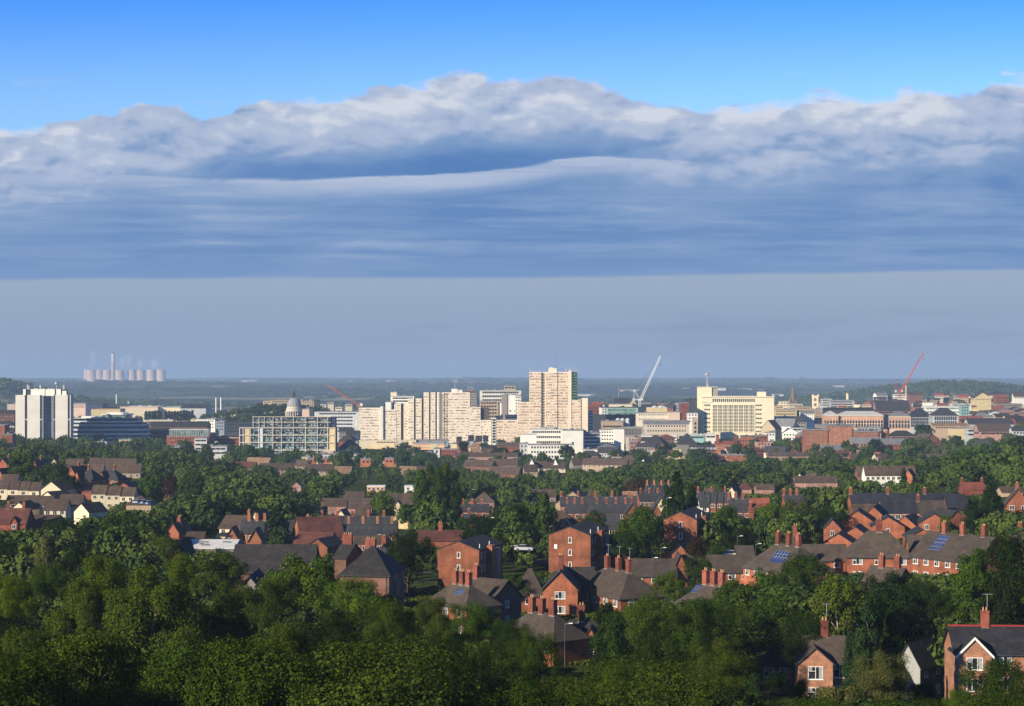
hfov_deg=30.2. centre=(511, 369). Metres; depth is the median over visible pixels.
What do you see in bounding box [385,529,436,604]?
broadleaf tree
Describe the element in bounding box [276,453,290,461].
broadleaf tree
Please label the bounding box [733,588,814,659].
broadleaf tree
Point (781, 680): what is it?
broadleaf tree
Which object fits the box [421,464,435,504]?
poplar tree
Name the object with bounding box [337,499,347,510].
rendered house
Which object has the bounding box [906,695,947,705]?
broadleaf tree
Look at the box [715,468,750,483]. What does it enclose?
broadleaf tree
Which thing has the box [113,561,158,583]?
broadleaf tree
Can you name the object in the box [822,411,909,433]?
brick office
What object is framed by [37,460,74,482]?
broadleaf tree
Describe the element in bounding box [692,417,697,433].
stone tower
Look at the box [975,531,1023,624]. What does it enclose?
broadleaf tree
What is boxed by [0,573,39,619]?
broadleaf tree
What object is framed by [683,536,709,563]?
broadleaf tree
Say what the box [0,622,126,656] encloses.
broadleaf tree
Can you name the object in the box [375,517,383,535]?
brick house
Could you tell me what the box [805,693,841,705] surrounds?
broadleaf tree
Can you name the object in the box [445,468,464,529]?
poplar tree
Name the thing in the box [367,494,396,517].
broadleaf tree
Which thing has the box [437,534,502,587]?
brick flats
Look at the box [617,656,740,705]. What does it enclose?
broadleaf tree
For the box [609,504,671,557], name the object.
broadleaf tree
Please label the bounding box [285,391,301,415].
domed building
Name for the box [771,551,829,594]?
broadleaf tree
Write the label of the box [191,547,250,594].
broadleaf tree
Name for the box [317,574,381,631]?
broadleaf tree
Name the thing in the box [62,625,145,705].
willow tree
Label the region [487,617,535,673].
broadleaf tree
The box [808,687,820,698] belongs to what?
window
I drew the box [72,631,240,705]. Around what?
broadleaf tree
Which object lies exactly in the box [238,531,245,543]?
conifer tree
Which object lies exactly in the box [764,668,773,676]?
window
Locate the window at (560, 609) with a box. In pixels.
[557,606,564,613]
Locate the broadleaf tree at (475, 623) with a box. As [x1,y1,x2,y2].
[446,600,507,664]
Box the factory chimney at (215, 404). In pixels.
[215,397,216,412]
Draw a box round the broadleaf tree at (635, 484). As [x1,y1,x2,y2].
[623,477,645,492]
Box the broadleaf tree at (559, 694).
[552,676,628,705]
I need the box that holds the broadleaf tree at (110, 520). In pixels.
[94,511,154,541]
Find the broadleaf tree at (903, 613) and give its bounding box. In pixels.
[862,580,930,655]
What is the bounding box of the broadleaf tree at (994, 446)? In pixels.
[983,441,1009,451]
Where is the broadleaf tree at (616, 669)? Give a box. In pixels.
[581,654,644,695]
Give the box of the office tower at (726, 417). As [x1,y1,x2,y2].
[697,373,774,438]
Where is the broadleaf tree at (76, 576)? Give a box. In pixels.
[56,568,85,585]
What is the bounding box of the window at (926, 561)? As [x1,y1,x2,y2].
[924,559,928,565]
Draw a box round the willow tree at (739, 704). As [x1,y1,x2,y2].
[722,700,755,705]
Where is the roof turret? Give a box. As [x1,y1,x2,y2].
[625,418,629,425]
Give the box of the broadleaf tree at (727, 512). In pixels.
[710,504,748,528]
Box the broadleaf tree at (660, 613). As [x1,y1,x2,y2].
[620,608,681,649]
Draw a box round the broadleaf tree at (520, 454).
[513,449,526,457]
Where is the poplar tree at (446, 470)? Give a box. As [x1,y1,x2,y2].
[440,461,453,508]
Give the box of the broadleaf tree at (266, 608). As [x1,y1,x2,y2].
[234,576,299,633]
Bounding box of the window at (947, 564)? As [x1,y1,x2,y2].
[945,561,949,567]
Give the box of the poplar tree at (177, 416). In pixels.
[176,410,179,420]
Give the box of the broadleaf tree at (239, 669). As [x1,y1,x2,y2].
[176,631,340,705]
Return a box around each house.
[0,421,14,427]
[0,454,11,467]
[0,467,10,479]
[0,480,10,499]
[0,501,34,531]
[1,474,10,479]
[5,495,23,507]
[7,481,20,494]
[9,474,21,480]
[11,500,40,514]
[18,481,31,494]
[22,495,38,500]
[28,482,43,495]
[30,496,42,514]
[32,455,48,474]
[34,515,64,529]
[40,480,77,495]
[40,496,55,514]
[42,490,69,498]
[43,499,72,521]
[50,457,60,469]
[60,494,86,518]
[65,459,85,467]
[69,461,86,476]
[73,502,107,524]
[75,464,105,493]
[81,490,91,499]
[88,457,97,463]
[91,485,107,506]
[92,464,105,473]
[97,458,105,463]
[100,464,128,485]
[105,458,112,463]
[105,464,117,470]
[105,486,122,511]
[112,458,120,463]
[116,464,129,476]
[118,481,145,496]
[119,487,138,502]
[120,458,128,463]
[125,496,155,512]
[128,459,137,463]
[128,464,143,478]
[165,515,192,539]
[173,538,195,562]
[184,531,208,538]
[218,509,254,532]
[225,525,239,538]
[231,462,256,468]
[240,513,250,543]
[246,457,273,464]
[247,526,266,543]
[248,513,258,543]
[252,509,270,531]
[257,513,266,543]
[259,463,294,474]
[289,514,309,529]
[289,527,292,540]
[291,481,303,491]
[292,531,336,543]
[295,460,310,470]
[305,464,333,475]
[310,535,341,557]
[320,498,331,513]
[327,499,337,514]
[332,532,362,579]
[334,466,352,473]
[336,511,344,526]
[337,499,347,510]
[339,508,350,514]
[342,498,351,513]
[343,491,354,497]
[343,515,351,533]
[346,516,354,535]
[351,498,362,514]
[351,510,359,521]
[353,522,361,538]
[353,536,361,548]
[354,491,365,497]
[355,506,370,515]
[360,515,367,521]
[361,516,368,535]
[361,536,368,550]
[362,498,372,512]
[362,537,390,556]
[367,511,375,521]
[368,522,375,535]
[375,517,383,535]
[377,536,381,547]
[381,534,387,547]
[382,510,390,521]
[383,522,390,543]
[390,493,401,503]
[390,516,398,544]
[393,499,401,520]
[397,505,414,528]
[399,466,415,473]
[401,493,413,504]
[416,466,426,472]
[417,521,462,566]
[422,568,502,639]
[461,498,470,515]
[462,508,474,525]
[463,460,496,471]
[470,499,479,516]
[471,451,478,459]
[472,562,523,623]
[474,492,494,510]
[479,452,486,459]
[480,499,489,515]
[487,451,494,459]
[489,466,522,477]
[491,459,517,466]
[503,450,509,458]
[510,452,517,458]
[511,594,589,666]
[517,568,542,612]
[522,464,537,476]
[528,461,546,470]
[532,489,539,502]
[540,489,547,494]
[541,553,580,615]
[543,462,565,472]
[548,489,555,502]
[548,510,577,531]
[560,491,568,510]
[564,602,598,659]
[565,497,573,516]
[567,567,594,608]
[569,458,582,469]
[569,496,577,501]
[573,498,580,521]
[577,491,585,501]
[581,497,588,519]
[582,458,629,471]
[583,544,665,611]
[584,450,601,457]
[586,496,594,502]
[588,489,592,495]
[588,497,598,517]
[592,402,604,406]
[594,491,602,502]
[597,447,621,457]
[598,498,607,516]
[602,514,619,534]
[603,496,611,502]
[608,497,617,513]
[611,491,619,502]
[617,499,626,519]
[620,496,628,505]
[622,455,650,465]
[622,491,637,495]
[623,497,636,523]
[628,491,637,506]
[630,558,677,586]
[635,443,659,454]
[636,488,643,507]
[641,437,662,442]
[642,493,647,512]
[643,480,649,492]
[646,488,652,507]
[650,493,655,502]
[651,481,656,492]
[651,501,660,518]
[654,489,658,499]
[656,496,662,510]
[659,434,674,443]
[659,481,663,492]
[663,404,675,410]
[668,402,678,410]
[670,541,689,557]
[674,550,686,585]
[674,567,750,648]
[681,555,751,584]
[696,486,703,507]
[697,496,709,511]
[704,491,710,502]
[709,487,717,512]
[714,456,726,463]
[716,491,723,511]
[723,486,731,505]
[724,447,744,453]
[727,492,736,509]
[728,485,742,497]
[734,492,743,517]
[734,545,754,558]
[738,435,757,447]
[739,482,752,494]
[740,530,835,584]
[741,492,748,518]
[747,502,754,519]
[749,498,757,518]
[753,484,774,494]
[756,498,763,512]
[759,647,794,693]
[763,446,786,457]
[763,498,769,505]
[766,450,773,457]
[773,452,779,458]
[779,450,785,460]
[781,488,790,506]
[782,428,798,439]
[785,452,790,458]
[785,523,806,544]
[789,488,798,507]
[790,437,801,451]
[791,449,796,458]
[792,476,805,488]
[793,604,846,698]
[794,431,801,437]
[795,488,804,505]
[797,452,802,458]
[802,450,807,458]
[802,544,846,573]
[805,472,818,475]
[805,476,816,486]
[815,476,826,487]
[821,445,842,449]
[821,530,856,547]
[823,516,841,540]
[826,476,837,487]
[839,508,874,531]
[843,517,911,576]
[846,486,869,510]
[846,523,868,538]
[848,451,855,458]
[848,504,865,514]
[854,466,862,481]
[861,466,874,480]
[861,552,909,626]
[863,401,872,406]
[864,504,875,511]
[867,504,888,518]
[868,493,887,504]
[870,514,905,539]
[872,453,887,464]
[873,393,886,396]
[873,397,886,399]
[874,466,885,489]
[878,499,894,517]
[884,466,895,483]
[885,486,905,498]
[887,393,892,399]
[892,499,907,519]
[894,466,904,482]
[898,513,919,531]
[902,526,926,545]
[902,637,943,699]
[904,535,923,552]
[905,466,915,473]
[905,493,924,499]
[905,499,918,515]
[906,468,916,482]
[907,520,1001,575]
[913,404,921,409]
[916,494,932,516]
[917,511,948,530]
[918,454,940,459]
[922,486,942,499]
[926,398,939,402]
[931,500,945,510]
[933,508,964,531]
[934,393,943,402]
[935,403,948,405]
[936,392,949,402]
[941,594,1023,699]
[942,493,960,495]
[942,496,968,517]
[957,394,968,402]
[957,478,985,495]
[958,416,982,421]
[969,411,987,415]
[970,413,993,417]
[989,392,1003,403]
[991,413,1009,417]
[992,406,1003,410]
[996,409,1014,414]
[996,486,1023,496]
[1002,415,1017,417]
[1003,481,1023,511]
[1008,521,1023,556]
[1009,407,1020,410]
[1010,417,1023,426]
[1011,392,1023,404]
[1014,409,1023,416]
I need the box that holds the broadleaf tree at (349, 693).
[259,633,467,705]
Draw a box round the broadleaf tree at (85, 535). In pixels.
[72,522,102,545]
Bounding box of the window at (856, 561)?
[852,558,862,564]
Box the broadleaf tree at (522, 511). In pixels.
[493,501,532,562]
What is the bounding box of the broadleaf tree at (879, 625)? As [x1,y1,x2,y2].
[828,596,905,654]
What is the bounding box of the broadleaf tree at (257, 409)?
[253,407,261,412]
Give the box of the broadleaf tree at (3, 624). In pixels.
[0,623,31,643]
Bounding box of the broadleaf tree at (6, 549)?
[0,538,32,563]
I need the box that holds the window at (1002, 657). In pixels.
[999,656,1011,668]
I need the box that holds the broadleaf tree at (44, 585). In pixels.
[22,561,71,629]
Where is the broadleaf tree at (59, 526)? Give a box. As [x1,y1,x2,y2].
[39,517,77,535]
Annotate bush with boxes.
[751,567,788,586]
[812,683,864,704]
[905,682,941,704]
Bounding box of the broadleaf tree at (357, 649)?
[310,635,408,672]
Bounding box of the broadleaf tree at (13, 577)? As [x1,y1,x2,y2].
[0,573,31,584]
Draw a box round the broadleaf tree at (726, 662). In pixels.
[685,635,749,704]
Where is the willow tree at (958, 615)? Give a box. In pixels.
[937,611,971,637]
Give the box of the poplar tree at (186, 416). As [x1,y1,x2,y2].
[184,410,187,420]
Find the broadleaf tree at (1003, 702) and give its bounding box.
[949,685,1023,705]
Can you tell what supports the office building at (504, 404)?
on the ground at (516, 571)
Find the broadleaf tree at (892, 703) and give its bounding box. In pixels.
[860,692,918,705]
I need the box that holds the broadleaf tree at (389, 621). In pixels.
[360,597,423,650]
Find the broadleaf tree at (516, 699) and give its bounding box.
[480,676,601,705]
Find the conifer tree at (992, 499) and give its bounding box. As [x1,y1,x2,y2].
[967,483,1006,534]
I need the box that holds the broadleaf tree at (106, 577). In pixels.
[77,553,129,633]
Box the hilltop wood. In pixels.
[0,379,1023,406]
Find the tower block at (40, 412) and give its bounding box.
[15,382,73,440]
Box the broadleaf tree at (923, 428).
[914,424,935,435]
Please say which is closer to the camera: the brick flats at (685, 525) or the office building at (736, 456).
the brick flats at (685, 525)
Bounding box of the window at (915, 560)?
[913,558,917,563]
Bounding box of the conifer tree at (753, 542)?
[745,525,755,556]
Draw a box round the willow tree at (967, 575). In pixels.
[949,547,991,623]
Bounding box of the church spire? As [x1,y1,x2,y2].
[789,385,796,402]
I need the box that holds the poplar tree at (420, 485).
[411,468,429,536]
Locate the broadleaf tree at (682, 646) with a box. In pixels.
[605,634,706,673]
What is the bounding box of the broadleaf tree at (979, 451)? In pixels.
[969,448,988,454]
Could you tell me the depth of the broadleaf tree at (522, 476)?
838.87 m
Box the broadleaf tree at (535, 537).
[507,522,544,567]
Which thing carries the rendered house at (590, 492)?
on the ground at (516, 571)
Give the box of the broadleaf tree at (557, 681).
[502,674,595,695]
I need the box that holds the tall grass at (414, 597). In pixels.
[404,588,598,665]
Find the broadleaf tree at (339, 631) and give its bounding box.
[291,608,364,671]
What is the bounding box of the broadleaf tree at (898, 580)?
[864,569,913,610]
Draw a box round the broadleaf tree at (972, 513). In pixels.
[958,503,987,534]
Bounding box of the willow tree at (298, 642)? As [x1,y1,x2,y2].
[259,623,317,683]
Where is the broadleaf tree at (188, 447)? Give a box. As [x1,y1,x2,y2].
[177,444,194,455]
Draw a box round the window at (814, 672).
[807,666,822,679]
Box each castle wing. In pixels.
[263,399,271,413]
[271,399,287,412]
[301,399,313,406]
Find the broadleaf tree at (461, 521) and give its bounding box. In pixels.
[454,516,470,529]
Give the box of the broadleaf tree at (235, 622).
[193,589,255,646]
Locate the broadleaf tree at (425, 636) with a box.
[401,625,462,649]
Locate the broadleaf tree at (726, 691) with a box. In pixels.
[684,667,743,704]
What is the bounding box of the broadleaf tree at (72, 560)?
[53,542,101,574]
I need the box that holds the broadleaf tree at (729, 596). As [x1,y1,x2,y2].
[709,577,758,607]
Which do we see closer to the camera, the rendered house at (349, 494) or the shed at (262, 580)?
the shed at (262, 580)
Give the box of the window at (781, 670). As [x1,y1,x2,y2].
[779,668,788,677]
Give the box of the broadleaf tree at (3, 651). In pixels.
[0,625,40,656]
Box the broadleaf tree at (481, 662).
[410,634,502,705]
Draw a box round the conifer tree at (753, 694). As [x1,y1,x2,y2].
[741,672,764,705]
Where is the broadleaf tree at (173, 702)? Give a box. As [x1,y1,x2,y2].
[130,680,212,705]
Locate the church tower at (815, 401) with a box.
[812,394,818,408]
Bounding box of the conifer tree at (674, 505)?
[667,470,686,516]
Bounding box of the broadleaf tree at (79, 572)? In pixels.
[74,560,127,575]
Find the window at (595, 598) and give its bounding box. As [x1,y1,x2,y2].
[593,595,597,602]
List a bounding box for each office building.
[0,410,14,422]
[0,424,9,438]
[1,432,16,448]
[74,412,150,444]
[145,419,175,422]
[149,428,170,440]
[151,421,210,428]
[167,429,211,448]
[172,444,182,447]
[194,437,208,452]
[195,417,224,431]
[210,444,228,459]
[211,432,215,439]
[216,419,226,435]
[226,422,252,435]
[301,454,311,459]
[302,407,308,415]
[308,456,330,463]
[309,407,314,415]
[311,452,359,458]
[314,399,319,406]
[314,410,358,441]
[328,401,334,410]
[338,428,353,439]
[345,403,352,410]
[346,430,360,441]
[360,457,370,466]
[384,457,394,466]
[385,401,391,409]
[391,395,414,409]
[416,439,448,447]
[434,447,439,456]
[440,447,457,456]
[448,442,456,447]
[457,441,469,451]
[468,435,473,445]
[469,442,481,451]
[471,444,482,451]
[475,436,481,449]
[480,389,520,413]
[480,400,497,441]
[483,436,487,447]
[483,448,493,451]
[486,445,497,447]
[495,414,502,419]
[497,442,519,451]
[498,401,501,415]
[502,393,506,419]
[504,384,515,389]
[505,414,516,419]
[507,393,517,414]
[515,394,520,419]
[519,442,527,455]
[520,433,536,443]
[528,442,573,459]
[530,427,562,443]
[563,428,583,453]
[584,430,600,448]
[588,404,598,413]
[588,410,592,431]
[593,413,605,431]
[597,444,616,450]
[599,406,605,413]
[599,429,613,445]
[601,419,622,428]
[605,406,637,413]
[606,414,635,426]
[609,403,631,406]
[613,427,623,455]
[614,390,628,403]
[622,425,642,443]
[626,435,638,450]
[629,440,637,452]
[634,404,661,411]
[636,412,667,426]
[640,434,650,436]
[642,420,688,436]
[646,406,666,411]
[665,450,684,458]
[667,410,680,419]
[676,432,685,438]
[676,433,696,457]
[679,402,688,419]
[684,397,696,411]
[687,412,697,433]
[689,433,704,442]
[689,445,715,456]
[703,432,715,444]
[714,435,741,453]
[719,453,729,460]
[728,453,746,461]
[748,446,763,456]
[754,434,767,441]
[754,440,770,448]
[764,430,774,440]
[774,405,782,408]
[774,408,796,415]
[774,415,792,419]
[779,400,788,408]
[787,403,802,408]
[791,425,801,431]
[793,416,806,428]
[795,406,810,415]
[799,410,814,428]
[802,428,828,451]
[814,410,821,427]
[814,422,853,428]
[820,397,831,408]
[822,407,873,413]
[826,424,852,444]
[828,400,853,406]
[836,403,847,406]
[848,437,879,453]
[853,429,879,436]
[857,426,879,429]
[878,438,909,453]
[886,430,914,437]
[893,393,905,399]
[907,392,922,406]
[913,433,940,451]
[921,405,958,416]
[922,401,932,405]
[923,399,936,405]
[930,423,969,440]
[948,427,964,439]
[949,402,970,410]
[958,404,968,415]
[963,418,1013,427]
[964,427,973,444]
[971,406,978,410]
[972,439,991,445]
[973,423,1010,441]
[992,403,1021,408]
[993,395,1008,402]
[1008,427,1023,435]
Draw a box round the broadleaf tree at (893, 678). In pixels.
[850,650,913,704]
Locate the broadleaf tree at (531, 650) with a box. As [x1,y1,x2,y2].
[503,625,563,678]
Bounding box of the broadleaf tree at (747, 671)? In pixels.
[681,648,766,705]
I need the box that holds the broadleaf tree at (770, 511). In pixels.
[751,503,780,533]
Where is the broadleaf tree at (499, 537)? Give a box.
[491,531,517,562]
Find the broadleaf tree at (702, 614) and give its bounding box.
[656,595,724,649]
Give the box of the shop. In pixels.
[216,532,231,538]
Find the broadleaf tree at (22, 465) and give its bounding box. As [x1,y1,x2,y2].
[6,453,40,480]
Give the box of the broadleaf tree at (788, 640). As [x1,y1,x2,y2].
[767,611,834,674]
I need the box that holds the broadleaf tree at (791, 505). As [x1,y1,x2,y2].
[779,498,817,532]
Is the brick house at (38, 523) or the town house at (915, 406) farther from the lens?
the town house at (915, 406)
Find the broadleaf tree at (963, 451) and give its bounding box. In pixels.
[952,449,976,460]
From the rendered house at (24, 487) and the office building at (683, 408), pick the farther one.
the office building at (683, 408)
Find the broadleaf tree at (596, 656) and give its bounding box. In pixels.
[588,601,614,672]
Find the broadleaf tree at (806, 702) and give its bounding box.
[787,695,838,705]
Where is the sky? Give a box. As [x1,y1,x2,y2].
[0,0,1023,378]
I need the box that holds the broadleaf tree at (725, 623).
[690,598,744,641]
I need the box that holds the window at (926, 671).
[924,670,928,677]
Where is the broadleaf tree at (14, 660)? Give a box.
[0,633,87,702]
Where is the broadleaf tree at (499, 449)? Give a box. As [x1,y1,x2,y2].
[491,447,505,451]
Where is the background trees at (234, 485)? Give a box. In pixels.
[0,421,1023,705]
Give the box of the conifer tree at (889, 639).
[879,605,907,703]
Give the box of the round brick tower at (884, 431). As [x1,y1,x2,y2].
[880,427,889,437]
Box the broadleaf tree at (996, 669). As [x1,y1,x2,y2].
[954,654,1023,698]
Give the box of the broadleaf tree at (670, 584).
[649,570,686,601]
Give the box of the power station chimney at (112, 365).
[111,352,114,380]
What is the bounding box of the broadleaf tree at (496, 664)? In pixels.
[453,634,535,682]
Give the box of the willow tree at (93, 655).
[6,629,145,705]
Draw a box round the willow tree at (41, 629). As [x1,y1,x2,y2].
[11,622,52,643]
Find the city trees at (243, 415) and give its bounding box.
[74,395,1011,457]
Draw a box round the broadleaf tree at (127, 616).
[100,561,213,665]
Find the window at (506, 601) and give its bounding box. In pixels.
[505,600,509,607]
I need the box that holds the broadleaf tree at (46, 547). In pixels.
[28,533,59,577]
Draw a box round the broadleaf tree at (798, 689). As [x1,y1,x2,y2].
[789,679,811,699]
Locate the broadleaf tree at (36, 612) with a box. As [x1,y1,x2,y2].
[0,598,43,629]
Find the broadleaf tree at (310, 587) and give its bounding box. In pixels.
[257,551,338,621]
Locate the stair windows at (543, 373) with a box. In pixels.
[543,373,544,426]
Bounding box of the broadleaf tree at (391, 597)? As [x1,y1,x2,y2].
[334,588,403,629]
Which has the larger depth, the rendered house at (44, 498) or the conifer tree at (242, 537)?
the rendered house at (44, 498)
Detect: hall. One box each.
[232,544,319,591]
[292,516,343,540]
[338,546,405,608]
[339,434,358,446]
[339,440,360,450]
[555,489,586,509]
[644,435,667,448]
[775,418,797,431]
[873,400,910,413]
[908,408,928,434]
[929,408,958,424]
[970,392,990,409]
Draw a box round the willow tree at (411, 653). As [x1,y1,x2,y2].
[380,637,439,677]
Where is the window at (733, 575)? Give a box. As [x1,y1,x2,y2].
[728,573,735,579]
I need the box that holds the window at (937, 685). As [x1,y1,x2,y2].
[936,684,939,693]
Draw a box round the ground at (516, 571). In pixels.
[0,377,1023,704]
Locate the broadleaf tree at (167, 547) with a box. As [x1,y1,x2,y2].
[140,532,185,564]
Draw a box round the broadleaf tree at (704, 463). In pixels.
[685,457,718,467]
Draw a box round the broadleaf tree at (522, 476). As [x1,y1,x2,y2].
[514,473,537,485]
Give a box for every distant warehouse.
[577,394,592,395]
[620,389,639,390]
[718,387,725,390]
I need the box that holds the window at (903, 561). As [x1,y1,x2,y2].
[901,559,906,564]
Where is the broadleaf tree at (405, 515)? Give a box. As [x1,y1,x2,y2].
[394,504,418,536]
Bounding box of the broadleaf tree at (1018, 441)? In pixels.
[1006,434,1023,445]
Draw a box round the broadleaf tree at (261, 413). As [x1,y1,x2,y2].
[256,411,265,415]
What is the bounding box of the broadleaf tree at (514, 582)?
[504,574,530,593]
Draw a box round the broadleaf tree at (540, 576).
[520,570,545,584]
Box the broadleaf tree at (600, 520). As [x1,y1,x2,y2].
[573,509,608,526]
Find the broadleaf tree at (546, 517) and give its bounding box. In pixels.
[530,491,558,531]
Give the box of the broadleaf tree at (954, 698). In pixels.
[940,688,978,705]
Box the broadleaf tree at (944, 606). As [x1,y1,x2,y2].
[923,589,964,633]
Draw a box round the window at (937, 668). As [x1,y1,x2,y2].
[936,666,939,674]
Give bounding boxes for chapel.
[761,420,781,440]
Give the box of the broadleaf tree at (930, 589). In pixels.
[906,579,940,639]
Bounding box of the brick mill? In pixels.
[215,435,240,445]
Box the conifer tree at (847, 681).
[839,628,855,690]
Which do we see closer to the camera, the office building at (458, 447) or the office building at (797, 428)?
the office building at (458, 447)
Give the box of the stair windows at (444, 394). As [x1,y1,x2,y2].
[444,394,447,438]
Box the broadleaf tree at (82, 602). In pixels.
[44,577,106,640]
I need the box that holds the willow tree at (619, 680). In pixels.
[583,675,632,698]
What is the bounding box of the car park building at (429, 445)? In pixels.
[412,441,444,449]
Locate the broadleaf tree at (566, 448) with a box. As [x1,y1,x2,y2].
[558,445,576,456]
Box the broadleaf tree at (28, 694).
[0,644,94,705]
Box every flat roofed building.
[179,539,244,563]
[367,485,385,495]
[404,485,415,492]
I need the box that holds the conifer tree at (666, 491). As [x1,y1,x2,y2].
[659,484,669,518]
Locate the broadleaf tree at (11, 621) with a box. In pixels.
[0,604,42,640]
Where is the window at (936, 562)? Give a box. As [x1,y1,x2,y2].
[934,560,938,566]
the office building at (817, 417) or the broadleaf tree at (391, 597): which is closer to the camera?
the broadleaf tree at (391, 597)
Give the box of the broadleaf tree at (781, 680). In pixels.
[764,671,788,692]
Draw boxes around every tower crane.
[327,386,362,408]
[633,356,660,406]
[895,353,923,397]
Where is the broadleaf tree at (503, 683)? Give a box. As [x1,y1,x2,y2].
[465,666,520,705]
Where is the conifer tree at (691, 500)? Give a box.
[684,484,698,508]
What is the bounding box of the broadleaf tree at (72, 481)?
[61,473,81,493]
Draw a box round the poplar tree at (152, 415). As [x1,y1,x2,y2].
[150,411,153,419]
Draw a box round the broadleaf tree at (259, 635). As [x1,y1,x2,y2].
[217,630,275,648]
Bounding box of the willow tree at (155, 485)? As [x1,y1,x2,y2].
[138,470,165,504]
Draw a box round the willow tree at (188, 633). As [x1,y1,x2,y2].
[158,625,224,676]
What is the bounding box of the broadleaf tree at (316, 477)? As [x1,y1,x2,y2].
[307,475,328,486]
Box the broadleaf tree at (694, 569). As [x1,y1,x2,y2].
[682,554,712,588]
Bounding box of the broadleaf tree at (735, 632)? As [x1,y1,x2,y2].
[670,603,752,658]
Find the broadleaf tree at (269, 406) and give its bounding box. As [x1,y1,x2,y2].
[265,405,273,411]
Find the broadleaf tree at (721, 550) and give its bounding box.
[705,543,729,554]
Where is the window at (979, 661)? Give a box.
[967,657,983,670]
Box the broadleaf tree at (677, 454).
[671,450,681,458]
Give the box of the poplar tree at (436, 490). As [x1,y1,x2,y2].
[429,466,447,508]
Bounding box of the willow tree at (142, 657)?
[137,648,182,680]
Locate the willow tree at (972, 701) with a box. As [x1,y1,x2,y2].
[958,693,1018,705]
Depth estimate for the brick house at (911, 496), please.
523.20 m
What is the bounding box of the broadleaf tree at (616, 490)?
[602,487,620,495]
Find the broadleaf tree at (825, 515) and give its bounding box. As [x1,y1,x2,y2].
[806,503,848,536]
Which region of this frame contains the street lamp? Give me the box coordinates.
[564,623,572,666]
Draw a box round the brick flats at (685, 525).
[663,506,710,557]
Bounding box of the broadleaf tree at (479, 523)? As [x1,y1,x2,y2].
[459,513,496,539]
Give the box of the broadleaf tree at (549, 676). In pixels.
[539,670,566,681]
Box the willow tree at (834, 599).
[810,572,870,646]
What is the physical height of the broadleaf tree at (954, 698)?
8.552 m
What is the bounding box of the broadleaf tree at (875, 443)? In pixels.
[867,438,884,452]
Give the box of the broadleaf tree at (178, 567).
[161,552,200,627]
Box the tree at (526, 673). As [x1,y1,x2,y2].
[513,665,575,705]
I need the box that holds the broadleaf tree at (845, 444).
[841,440,849,449]
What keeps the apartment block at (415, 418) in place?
on the ground at (516, 571)
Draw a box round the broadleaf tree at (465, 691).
[332,633,496,705]
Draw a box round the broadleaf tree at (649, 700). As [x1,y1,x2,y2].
[580,674,709,705]
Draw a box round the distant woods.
[0,377,1023,412]
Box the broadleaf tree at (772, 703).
[762,695,789,705]
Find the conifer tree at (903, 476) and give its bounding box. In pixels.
[899,468,908,483]
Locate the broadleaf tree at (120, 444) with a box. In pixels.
[117,441,127,452]
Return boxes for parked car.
[514,544,534,551]
[602,546,613,553]
[723,550,735,554]
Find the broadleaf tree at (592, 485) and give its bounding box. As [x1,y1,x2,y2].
[586,473,620,494]
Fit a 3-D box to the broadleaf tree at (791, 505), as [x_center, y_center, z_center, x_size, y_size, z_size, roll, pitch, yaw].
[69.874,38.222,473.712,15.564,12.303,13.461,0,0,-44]
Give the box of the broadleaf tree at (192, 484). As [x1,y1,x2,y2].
[178,471,207,495]
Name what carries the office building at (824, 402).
on the ground at (516, 571)
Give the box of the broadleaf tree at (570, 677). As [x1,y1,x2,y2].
[540,670,581,684]
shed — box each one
[7,403,14,409]
[74,402,87,417]
[86,402,107,415]
[91,408,124,415]
[108,403,133,407]
[120,405,164,421]
[159,406,180,419]
[180,404,212,418]
[243,568,264,589]
[254,569,276,588]
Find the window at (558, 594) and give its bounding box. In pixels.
[555,591,564,598]
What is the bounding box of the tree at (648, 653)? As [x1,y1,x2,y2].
[629,634,690,678]
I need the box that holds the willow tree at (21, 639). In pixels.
[0,625,62,660]
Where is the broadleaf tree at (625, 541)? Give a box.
[609,529,642,561]
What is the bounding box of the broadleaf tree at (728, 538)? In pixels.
[717,525,756,553]
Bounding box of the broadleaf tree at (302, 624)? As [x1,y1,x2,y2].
[271,614,332,638]
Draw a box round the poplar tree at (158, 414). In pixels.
[155,410,159,418]
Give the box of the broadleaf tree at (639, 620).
[605,593,676,647]
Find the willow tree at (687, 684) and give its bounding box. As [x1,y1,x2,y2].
[666,667,711,696]
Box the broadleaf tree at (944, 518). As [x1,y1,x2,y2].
[938,514,952,532]
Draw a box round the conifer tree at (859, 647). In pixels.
[846,599,897,703]
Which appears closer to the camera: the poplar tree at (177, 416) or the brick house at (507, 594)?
the brick house at (507, 594)
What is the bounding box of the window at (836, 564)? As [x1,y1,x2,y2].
[834,562,839,567]
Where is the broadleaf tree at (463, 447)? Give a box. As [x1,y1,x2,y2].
[458,441,468,451]
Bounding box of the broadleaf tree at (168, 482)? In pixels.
[161,475,178,496]
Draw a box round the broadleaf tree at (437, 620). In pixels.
[409,595,462,643]
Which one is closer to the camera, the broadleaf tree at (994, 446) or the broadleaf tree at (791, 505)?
the broadleaf tree at (791, 505)
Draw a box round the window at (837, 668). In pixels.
[834,665,843,677]
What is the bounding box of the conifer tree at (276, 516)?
[266,505,292,543]
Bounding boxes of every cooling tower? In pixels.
[86,370,96,380]
[96,370,102,378]
[102,370,110,380]
[115,370,124,380]
[127,370,136,380]
[137,370,145,380]
[146,370,156,380]
[156,370,166,381]
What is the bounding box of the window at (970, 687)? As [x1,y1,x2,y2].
[967,679,982,691]
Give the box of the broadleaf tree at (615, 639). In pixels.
[589,608,643,680]
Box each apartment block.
[239,416,336,454]
[359,392,439,439]
[440,380,490,444]
[492,366,587,444]
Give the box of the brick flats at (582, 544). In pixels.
[548,520,609,574]
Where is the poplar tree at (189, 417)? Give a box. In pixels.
[187,411,191,420]

